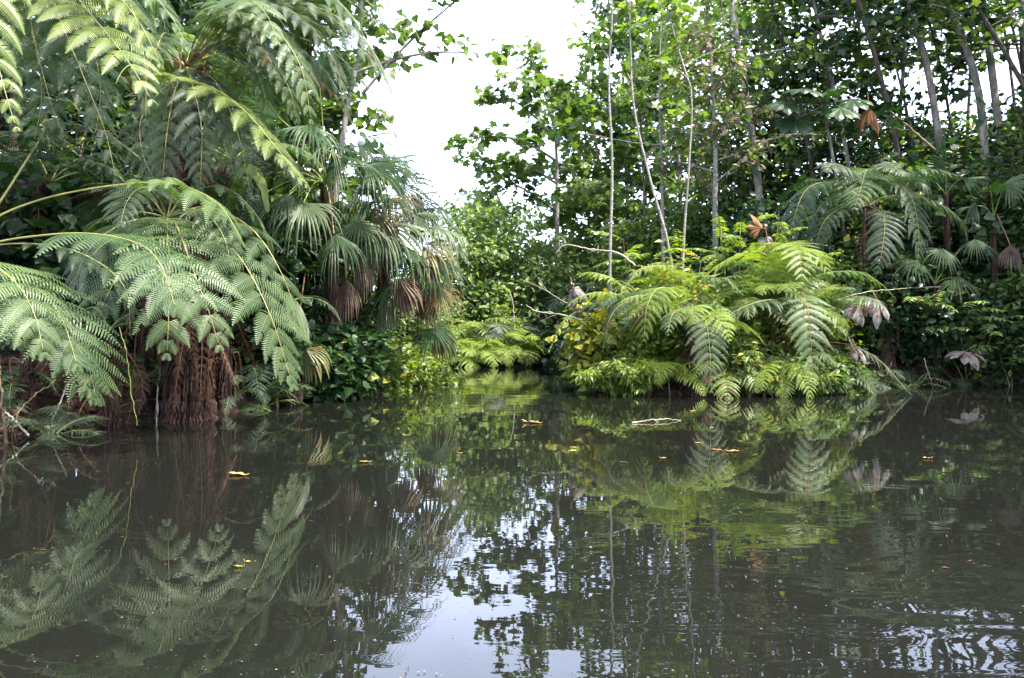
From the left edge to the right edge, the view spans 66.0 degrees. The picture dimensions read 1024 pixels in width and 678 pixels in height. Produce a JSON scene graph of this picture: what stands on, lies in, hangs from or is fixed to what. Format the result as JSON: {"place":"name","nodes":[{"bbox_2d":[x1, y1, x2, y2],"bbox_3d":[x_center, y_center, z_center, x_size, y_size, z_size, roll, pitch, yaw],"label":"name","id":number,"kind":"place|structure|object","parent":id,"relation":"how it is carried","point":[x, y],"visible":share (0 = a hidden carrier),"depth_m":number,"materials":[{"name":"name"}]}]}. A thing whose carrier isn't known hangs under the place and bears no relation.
{"place":"outdoors","nodes":[
{"label":"outdoors","id":0,"kind":"place"},
{"bbox_2d":[0,0,1021,320],"label":"sky","id":1,"kind":"structure","parent":0,"point":[442,94],"materials":[{"name":"white"}]},
{"bbox_2d":[0,327,1022,437],"bbox_3d":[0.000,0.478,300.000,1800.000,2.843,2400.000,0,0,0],"label":"ground","id":2,"kind":"structure","parent":0,"point":[7,352],"depth_m":9.77,"materials":[{"name":"soil"}]},
{"bbox_2d":[0,364,75,417],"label":"fern","id":3,"kind":"object","parent":2,"relation":"on","point":[6,385],"visible":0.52,"depth_m":8.31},
{"bbox_2d":[0,401,109,439],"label":"fern","id":4,"kind":"object","parent":2,"relation":"on","point":[55,421],"visible":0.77,"depth_m":8.20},
{"bbox_2d":[0,293,119,419],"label":"tree fern","id":5,"kind":"object","parent":2,"relation":"on","point":[27,365],"visible":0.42,"depth_m":8.36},
{"bbox_2d":[0,149,158,349],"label":"shrub","id":6,"kind":"object","parent":2,"relation":"on","point":[17,225],"visible":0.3,"depth_m":10.06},
{"bbox_2d":[0,128,158,276],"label":"tree fern","id":7,"kind":"object","parent":2,"relation":"on","point":[44,189],"visible":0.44,"depth_m":10.28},
{"bbox_2d":[36,306,171,429],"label":"tree fern","id":8,"kind":"object","parent":2,"relation":"on","point":[111,410],"visible":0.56,"depth_m":8.97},
{"bbox_2d":[0,0,208,177],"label":"broadleaf tree","id":9,"kind":"object","parent":2,"relation":"on","point":[117,103],"visible":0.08,"depth_m":13.93,"materials":[{"name":"green plant"}]},
{"bbox_2d":[0,0,211,184],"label":"tree fern","id":10,"kind":"object","parent":2,"relation":"on","point":[15,29],"visible":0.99,"depth_m":7.83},
{"bbox_2d":[0,33,215,214],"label":"shrub","id":11,"kind":"object","parent":2,"relation":"on","point":[91,147],"visible":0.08,"depth_m":12.13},
{"bbox_2d":[56,252,165,368],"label":"shrub","id":12,"kind":"object","parent":2,"relation":"on","point":[130,345],"visible":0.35,"depth_m":10.20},
{"bbox_2d":[4,155,225,354],"bbox_3d":[-6.126,-1.202,11.408,3.472,3.205,3.442,0,0,0],"label":"shrub","id":13,"kind":"object","parent":2,"relation":"on","point":[61,268],"visible":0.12,"depth_m":10.30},
{"bbox_2d":[0,120,246,406],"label":"tree fern","id":14,"kind":"object","parent":2,"relation":"on","point":[21,303],"visible":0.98,"depth_m":6.83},
{"bbox_2d":[0,0,246,202],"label":"broadleaf tree","id":15,"kind":"object","parent":2,"relation":"on","point":[176,5],"visible":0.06,"depth_m":14.23,"materials":[{"name":"green plant"}]},
{"bbox_2d":[93,199,195,383],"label":"tree fern","id":16,"kind":"object","parent":2,"relation":"on","point":[151,353],"visible":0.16,"depth_m":10.12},
{"bbox_2d":[40,119,290,323],"bbox_3d":[-5.453,-1.525,12.436,3.832,3.707,4.164,0,0,0],"label":"shrub","id":17,"kind":"object","parent":2,"relation":"on","point":[147,160],"visible":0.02,"depth_m":12.09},
{"bbox_2d":[84,0,268,251],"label":"broadleaf plant","id":18,"kind":"object","parent":2,"relation":"on","point":[261,183],"visible":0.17,"depth_m":11.33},
{"bbox_2d":[62,173,311,422],"bbox_3d":[-3.767,-0.295,9.128,2.489,3.582,3.115,0,0,-35],"label":"tree fern","id":19,"kind":"object","parent":2,"relation":"on","point":[187,347],"visible":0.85,"depth_m":8.74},
{"bbox_2d":[50,60,337,306],"bbox_3d":[-6.157,-2.681,14.833,5.544,5.648,5.061,0,0,44],"label":"shrub","id":20,"kind":"object","parent":2,"relation":"on","point":[120,111],"visible":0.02,"depth_m":13.67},
{"bbox_2d":[9,0,424,399],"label":"tree fern","id":21,"kind":"object","parent":2,"relation":"on","point":[184,139],"visible":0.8,"depth_m":9.51,"materials":[{"name":"plant"}]},
{"bbox_2d":[75,0,388,260],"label":"broadleaf tree","id":22,"kind":"object","parent":2,"relation":"on","point":[352,146],"visible":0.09,"depth_m":15.43,"materials":[{"name":"green plant"}]},
{"bbox_2d":[116,120,354,218],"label":"tree fern","id":23,"kind":"object","parent":2,"relation":"on","point":[261,151],"visible":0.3,"depth_m":11.81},
{"bbox_2d":[205,286,274,413],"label":"tree fern","id":24,"kind":"object","parent":2,"relation":"on","point":[228,388],"visible":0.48,"depth_m":10.57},
{"bbox_2d":[140,172,355,341],"bbox_3d":[-4.750,-1.063,13.535,3.297,3.223,4.539,0,0,40],"label":"shrub","id":25,"kind":"object","parent":2,"relation":"on","point":[296,268],"visible":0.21,"depth_m":13.05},
{"bbox_2d":[228,302,333,396],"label":"shrub","id":26,"kind":"object","parent":2,"relation":"on","point":[259,352],"visible":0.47,"depth_m":11.55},
{"bbox_2d":[287,316,331,384],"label":"dead palm leaf","id":27,"kind":"object","parent":26,"relation":"attached to","point":[322,358],"visible":0.94,"depth_m":11.59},
{"bbox_2d":[239,174,343,295],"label":"fan palm","id":28,"kind":"object","parent":2,"relation":"on","point":[306,264],"visible":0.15,"depth_m":13.91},
{"bbox_2d":[214,0,413,299],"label":"broadleaf tree","id":29,"kind":"object","parent":2,"relation":"on","point":[331,110],"visible":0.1,"depth_m":18.28,"materials":[{"name":"green plant"}]},
{"bbox_2d":[209,41,427,336],"bbox_3d":[-3.038,-1.837,13.084,3.476,6.363,3.362,0,0,0],"label":"fan palm","id":30,"kind":"object","parent":2,"relation":"on","point":[294,213],"visible":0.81,"depth_m":12.41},
{"bbox_2d":[268,178,420,334],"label":"shrub","id":31,"kind":"object","parent":2,"relation":"on","point":[317,197],"visible":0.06,"depth_m":15.11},
{"bbox_2d":[294,312,395,401],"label":"shrub","id":32,"kind":"object","parent":2,"relation":"on","point":[353,358],"visible":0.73,"depth_m":12.78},
{"bbox_2d":[296,265,395,391],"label":"shrub","id":33,"kind":"object","parent":2,"relation":"on","point":[324,309],"visible":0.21,"depth_m":14.01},
{"bbox_2d":[359,323,415,396],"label":"shrub","id":34,"kind":"object","parent":2,"relation":"on","point":[386,377],"visible":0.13,"depth_m":14.24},
{"bbox_2d":[311,155,475,368],"bbox_3d":[-2.289,-0.972,14.425,2.998,4.881,3.176,0,0,-26],"label":"fan palm","id":35,"kind":"object","parent":2,"relation":"on","point":[386,239],"visible":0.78,"depth_m":13.79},
{"bbox_2d":[384,254,427,322],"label":"dead palm leaf","id":36,"kind":"object","parent":35,"relation":"hanging from","point":[407,295],"visible":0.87,"depth_m":13.59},
{"bbox_2d":[290,0,507,212],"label":"tree","id":37,"kind":"object","parent":2,"relation":"on","point":[405,33],"visible":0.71,"depth_m":15.19,"materials":[{"name":"green plant"}]},
{"bbox_2d":[385,338,449,388],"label":"shrub","id":38,"kind":"object","parent":2,"relation":"on","point":[421,369],"visible":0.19,"depth_m":15.71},
{"bbox_2d":[407,235,506,365],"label":"tree","id":39,"kind":"object","parent":2,"relation":"on","point":[473,284],"visible":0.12,"depth_m":29.93,"materials":[{"name":"green plant"}]},
{"bbox_2d":[433,192,542,361],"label":"tree","id":40,"kind":"object","parent":2,"relation":"on","point":[468,228],"visible":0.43,"depth_m":30.40,"materials":[{"name":"green plant"}]},
{"bbox_2d":[442,179,553,318],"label":"tree","id":41,"kind":"object","parent":2,"relation":"on","point":[516,209],"visible":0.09,"depth_m":34.40,"materials":[{"name":"green plant"}]},
{"bbox_2d":[0,354,1002,438],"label":"leaf litter","id":42,"kind":"object","parent":2,"relation":"on","point":[15,411],"visible":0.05,"depth_m":9.51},
{"bbox_2d":[447,197,574,360],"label":"tree","id":43,"kind":"object","parent":2,"relation":"on","point":[505,278],"visible":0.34,"depth_m":30.83,"materials":[{"name":"green plant"}]},
{"bbox_2d":[438,35,636,323],"bbox_3d":[0.908,-5.870,33.415,8.025,14.404,6.333,0,0,0],"label":"broadleaf tree","id":44,"kind":"object","parent":2,"relation":"on","point":[540,82],"visible":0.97,"depth_m":32.60,"materials":[{"name":"green plant"}]},
{"bbox_2d":[494,227,594,337],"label":"tree","id":45,"kind":"object","parent":2,"relation":"on","point":[555,281],"visible":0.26,"depth_m":31.21,"materials":[{"name":"green plant"}]},
{"bbox_2d":[525,298,622,370],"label":"shrub","id":46,"kind":"object","parent":2,"relation":"on","point":[558,356],"visible":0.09,"depth_m":25.11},
{"bbox_2d":[545,288,630,391],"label":"shrub","id":47,"kind":"object","parent":2,"relation":"on","point":[579,332],"visible":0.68,"depth_m":14.84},
{"bbox_2d":[532,74,655,276],"bbox_3d":[4.354,-6.215,38.108,6.620,12.278,6.439,0,0,-40],"label":"broadleaf tree","id":48,"kind":"object","parent":2,"relation":"on","point":[581,226],"visible":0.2,"depth_m":37.51,"materials":[{"name":"green plant"}]},
{"bbox_2d":[542,21,669,279],"bbox_3d":[4.399,-6.677,35.044,6.118,13.953,7.330,0,0,0],"label":"broadleaf tree","id":49,"kind":"object","parent":2,"relation":"on","point":[602,77],"visible":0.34,"depth_m":34.69,"materials":[{"name":"green plant"}]},
{"bbox_2d":[581,0,632,326],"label":"sapling","id":50,"kind":"object","parent":2,"relation":"on","point":[597,37],"visible":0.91,"depth_m":15.08,"materials":[{"name":"grey plant"}]},
{"bbox_2d":[570,348,664,396],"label":"shrub","id":51,"kind":"object","parent":2,"relation":"on","point":[620,374],"visible":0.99,"depth_m":13.63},
{"bbox_2d":[567,0,682,221],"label":"broadleaf tree","id":52,"kind":"object","parent":2,"relation":"on","point":[603,26],"visible":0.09,"depth_m":39.66,"materials":[{"name":"green plant"}]},
{"bbox_2d":[551,206,708,361],"bbox_3d":[4.356,-1.712,26.165,6.140,5.684,5.988,0,0,0],"label":"tree","id":53,"kind":"object","parent":2,"relation":"on","point":[633,233],"visible":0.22,"depth_m":25.59,"materials":[{"name":"green plant"}]},
{"bbox_2d":[576,0,684,216],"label":"leaning tree","id":54,"kind":"object","parent":2,"relation":"on","point":[623,35],"visible":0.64,"depth_m":28.97,"materials":[{"name":"green plant"}]},
{"bbox_2d":[584,318,676,379],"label":"shrub","id":55,"kind":"object","parent":2,"relation":"on","point":[642,353],"visible":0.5,"depth_m":14.51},
{"bbox_2d":[584,0,679,377],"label":"sapling","id":56,"kind":"object","parent":2,"relation":"on","point":[627,68],"visible":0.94,"depth_m":15.51,"materials":[{"name":"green plant"}]},
{"bbox_2d":[568,265,698,363],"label":"islet fern","id":57,"kind":"object","parent":2,"relation":"on","point":[614,297],"visible":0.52,"depth_m":14.53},
{"bbox_2d":[587,231,705,320],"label":"pinnate plant","id":58,"kind":"object","parent":2,"relation":"on","point":[631,254],"visible":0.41,"depth_m":15.55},
{"bbox_2d":[585,0,725,244],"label":"broadleaf tree","id":59,"kind":"object","parent":2,"relation":"on","point":[653,174],"visible":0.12,"depth_m":35.74,"materials":[{"name":"green plant"}]},
{"bbox_2d":[611,0,720,286],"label":"slender tree","id":60,"kind":"object","parent":2,"relation":"on","point":[671,48],"visible":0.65,"depth_m":21.97,"materials":[{"name":"green plant"}]},
{"bbox_2d":[588,0,750,227],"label":"broadleaf tree","id":61,"kind":"object","parent":2,"relation":"on","point":[670,180],"visible":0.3,"depth_m":32.84,"materials":[{"name":"green plant"}]},
{"bbox_2d":[626,354,717,395],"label":"fern","id":62,"kind":"object","parent":2,"relation":"on","point":[666,366],"visible":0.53,"depth_m":13.69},
{"bbox_2d":[604,196,752,322],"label":"tree","id":63,"kind":"object","parent":2,"relation":"on","point":[692,224],"visible":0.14,"depth_m":24.18,"materials":[{"name":"green plant"}]},
{"bbox_2d":[645,0,714,332],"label":"sapling","id":64,"kind":"object","parent":2,"relation":"on","point":[672,74],"visible":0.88,"depth_m":15.59,"materials":[{"name":"green plant"}]},
{"bbox_2d":[601,265,766,396],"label":"islet fern","id":65,"kind":"object","parent":2,"relation":"on","point":[693,344],"visible":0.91,"depth_m":13.68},
{"bbox_2d":[615,0,755,205],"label":"leaning tree","id":66,"kind":"object","parent":2,"relation":"on","point":[707,17],"visible":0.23,"depth_m":28.04,"materials":[{"name":"green plant"}]},
{"bbox_2d":[607,239,768,381],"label":"shrub","id":67,"kind":"object","parent":2,"relation":"on","point":[671,340],"visible":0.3,"depth_m":14.49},
{"bbox_2d":[634,19,784,296],"bbox_3d":[5.170,-3.968,20.301,3.801,9.059,3.263,0,0,0],"label":"slender tree","id":68,"kind":"object","parent":2,"relation":"on","point":[706,45],"visible":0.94,"depth_m":20.28,"materials":[{"name":"green plant"}]},
{"bbox_2d":[672,350,770,398],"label":"fern","id":69,"kind":"object","parent":2,"relation":"on","point":[733,375],"visible":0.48,"depth_m":13.45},
{"bbox_2d":[656,123,794,264],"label":"understorey tree","id":70,"kind":"object","parent":2,"relation":"on","point":[743,185],"visible":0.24,"depth_m":24.39,"materials":[{"name":"green plant"}]},
{"bbox_2d":[664,315,793,382],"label":"shrub","id":71,"kind":"object","parent":2,"relation":"on","point":[745,341],"visible":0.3,"depth_m":14.05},
{"bbox_2d":[686,214,811,319],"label":"pinnate plant","id":72,"kind":"object","parent":2,"relation":"on","point":[730,237],"visible":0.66,"depth_m":15.62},
{"bbox_2d":[651,0,847,229],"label":"leaning tree","id":73,"kind":"object","parent":2,"relation":"on","point":[734,27],"visible":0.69,"depth_m":20.71,"materials":[{"name":"green plant"}]},
{"bbox_2d":[709,345,796,396],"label":"shrub","id":74,"kind":"object","parent":2,"relation":"on","point":[748,360],"visible":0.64,"depth_m":13.65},
{"bbox_2d":[692,261,814,345],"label":"islet fern","id":75,"kind":"object","parent":2,"relation":"on","point":[750,299],"visible":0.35,"depth_m":14.29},
{"bbox_2d":[692,191,814,326],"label":"shrub","id":76,"kind":"object","parent":2,"relation":"on","point":[738,217],"visible":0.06,"depth_m":20.63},
{"bbox_2d":[677,0,838,219],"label":"leaning tree","id":77,"kind":"object","parent":2,"relation":"on","point":[717,16],"visible":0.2,"depth_m":23.94,"materials":[{"name":"green plant"}]},
{"bbox_2d":[672,272,854,360],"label":"shrub","id":78,"kind":"object","parent":2,"relation":"on","point":[765,327],"visible":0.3,"depth_m":14.51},
{"bbox_2d":[693,100,841,269],"bbox_3d":[8.329,-3.768,24.568,5.262,7.460,5.824,0,0,0],"label":"understorey tree","id":79,"kind":"object","parent":2,"relation":"on","point":[766,136],"visible":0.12,"depth_m":24.01,"materials":[{"name":"green plant"}]},
{"bbox_2d":[729,356,819,398],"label":"fern","id":80,"kind":"object","parent":2,"relation":"on","point":[792,369],"visible":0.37,"depth_m":13.47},
{"bbox_2d":[693,240,894,385],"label":"islet fern","id":81,"kind":"object","parent":2,"relation":"on","point":[786,256],"visible":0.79,"depth_m":14.23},
{"bbox_2d":[776,344,849,396],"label":"shrub","id":82,"kind":"object","parent":2,"relation":"on","point":[824,379],"visible":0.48,"depth_m":13.79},
{"bbox_2d":[716,0,917,213],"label":"leaning tree","id":83,"kind":"object","parent":2,"relation":"on","point":[800,59],"visible":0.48,"depth_m":21.94,"materials":[{"name":"green plant"}]},
{"bbox_2d":[765,85,873,257],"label":"leaf plant","id":84,"kind":"object","parent":2,"relation":"on","point":[849,108],"visible":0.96,"depth_m":18.24,"materials":[{"name":"green plant"}]},
{"bbox_2d":[719,158,929,347],"bbox_3d":[7.468,-2.138,19.277,4.654,4.783,4.881,0,0,14],"label":"shrub","id":85,"kind":"object","parent":2,"relation":"on","point":[829,245],"visible":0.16,"depth_m":18.49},
{"bbox_2d":[769,284,886,360],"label":"islet fern","id":86,"kind":"object","parent":2,"relation":"on","point":[866,299],"visible":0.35,"depth_m":14.51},
{"bbox_2d":[802,348,866,394],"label":"shrub","id":87,"kind":"object","parent":2,"relation":"on","point":[843,368],"visible":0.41,"depth_m":14.12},
{"bbox_2d":[739,0,932,198],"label":"leaning tree","id":88,"kind":"object","parent":2,"relation":"on","point":[841,50],"visible":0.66,"depth_m":20.93,"materials":[{"name":"green plant"}]},
{"bbox_2d":[758,1,922,161],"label":"leaning tree","id":89,"kind":"object","parent":2,"relation":"on","point":[917,96],"visible":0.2,"depth_m":24.65,"materials":[{"name":"green plant"}]},
{"bbox_2d":[761,242,922,354],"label":"shrub","id":90,"kind":"object","parent":2,"relation":"on","point":[852,328],"visible":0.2,"depth_m":16.93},
{"bbox_2d":[764,0,970,187],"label":"leaning tree","id":91,"kind":"object","parent":2,"relation":"on","point":[896,144],"visible":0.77,"depth_m":19.97,"materials":[{"name":"green plant"}]},
{"bbox_2d":[773,162,969,370],"bbox_3d":[7.679,-1.437,17.050,4.300,4.778,3.793,0,0,0],"label":"tree fern","id":92,"kind":"object","parent":2,"relation":"on","point":[876,243],"visible":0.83,"depth_m":16.37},
{"bbox_2d":[780,79,966,232],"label":"shrub","id":93,"kind":"object","parent":2,"relation":"on","point":[906,96],"visible":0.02,"depth_m":21.68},
{"bbox_2d":[763,134,986,267],"bbox_3d":[9.010,-2.399,19.843,5.556,5.038,5.204,0,0,0],"label":"shrub","id":94,"kind":"object","parent":2,"relation":"on","point":[909,168],"visible":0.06,"depth_m":18.73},
{"bbox_2d":[807,87,947,189],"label":"understorey tree","id":95,"kind":"object","parent":2,"relation":"on","point":[922,106],"visible":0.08,"depth_m":24.46,"materials":[{"name":"green plant"}]},
{"bbox_2d":[790,0,967,149],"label":"leaning tree","id":96,"kind":"object","parent":2,"relation":"on","point":[882,56],"visible":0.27,"depth_m":23.13,"materials":[{"name":"green plant"}]},
{"bbox_2d":[823,225,959,358],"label":"shrub","id":97,"kind":"object","parent":2,"relation":"on","point":[900,281],"visible":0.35,"depth_m":16.87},
{"bbox_2d":[818,0,982,193],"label":"leaning tree","id":98,"kind":"object","parent":2,"relation":"on","point":[923,53],"visible":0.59,"depth_m":20.46,"materials":[{"name":"green plant"}]},
{"bbox_2d":[860,266,989,379],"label":"shrub","id":99,"kind":"object","parent":2,"relation":"on","point":[922,336],"visible":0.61,"depth_m":16.75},
{"bbox_2d":[830,73,1023,214],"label":"shrub","id":100,"kind":"object","parent":2,"relation":"on","point":[967,132],"visible":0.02,"depth_m":21.18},
{"bbox_2d":[831,122,1023,348],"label":"shrub","id":101,"kind":"object","parent":2,"relation":"on","point":[973,263],"visible":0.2,"depth_m":18.26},
{"bbox_2d":[834,112,1023,287],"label":"shrub","id":102,"kind":"object","parent":2,"relation":"on","point":[983,230],"visible":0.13,"depth_m":18.13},
{"bbox_2d":[854,0,1023,200],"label":"leaning tree","id":103,"kind":"object","parent":2,"relation":"on","point":[966,56],"visible":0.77,"depth_m":19.95,"materials":[{"name":"green plant"}]},
{"bbox_2d":[892,126,992,362],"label":"fan palm","id":104,"kind":"object","parent":2,"relation":"on","point":[938,164],"visible":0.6,"depth_m":17.01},
{"bbox_2d":[887,239,1006,385],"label":"fan palm","id":105,"kind":"object","parent":2,"relation":"on","point":[949,257],"visible":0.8,"depth_m":16.38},
{"bbox_2d":[882,280,1023,384],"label":"pinnate plant","id":106,"kind":"object","parent":2,"relation":"on","point":[960,328],"visible":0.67,"depth_m":16.32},
{"bbox_2d":[890,0,1023,203],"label":"leaning tree","id":107,"kind":"object","parent":2,"relation":"on","point":[993,85],"visible":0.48,"depth_m":20.46,"materials":[{"name":"green plant"}]},
{"bbox_2d":[910,0,1023,159],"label":"leaning tree","id":108,"kind":"object","parent":2,"relation":"on","point":[1020,40],"visible":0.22,"depth_m":21.80,"materials":[{"name":"green plant"}]},
{"bbox_2d":[915,82,1023,205],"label":"shrub","id":109,"kind":"object","parent":2,"relation":"on","point":[1018,111],"visible":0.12,"depth_m":20.57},
{"bbox_2d":[919,242,1023,375],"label":"shrub","id":110,"kind":"object","parent":2,"relation":"on","point":[1009,291],"visible":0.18,"depth_m":16.69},
{"bbox_2d":[919,0,1023,90],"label":"leaning tree","id":111,"kind":"object","parent":2,"relation":"on","point":[999,29],"visible":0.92,"depth_m":19.30,"materials":[{"name":"green plant"}]},
{"bbox_2d":[939,73,1023,284],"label":"shrub","id":112,"kind":"object","parent":2,"relation":"on","point":[1020,158],"visible":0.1,"depth_m":18.59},
{"bbox_2d":[949,172,1023,382],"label":"fan palm","id":113,"kind":"object","parent":2,"relation":"on","point":[1012,189],"visible":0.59,"depth_m":16.57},
{"bbox_2d":[953,247,1023,386],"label":"shrub","id":114,"kind":"object","parent":2,"relation":"on","point":[1013,326],"visible":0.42,"depth_m":16.70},
{"bbox_2d":[0,365,1023,677],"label":"water","id":115,"kind":"structure","parent":0,"point":[322,533],"depth_m":3.95,"materials":[{"name":"liquid"}]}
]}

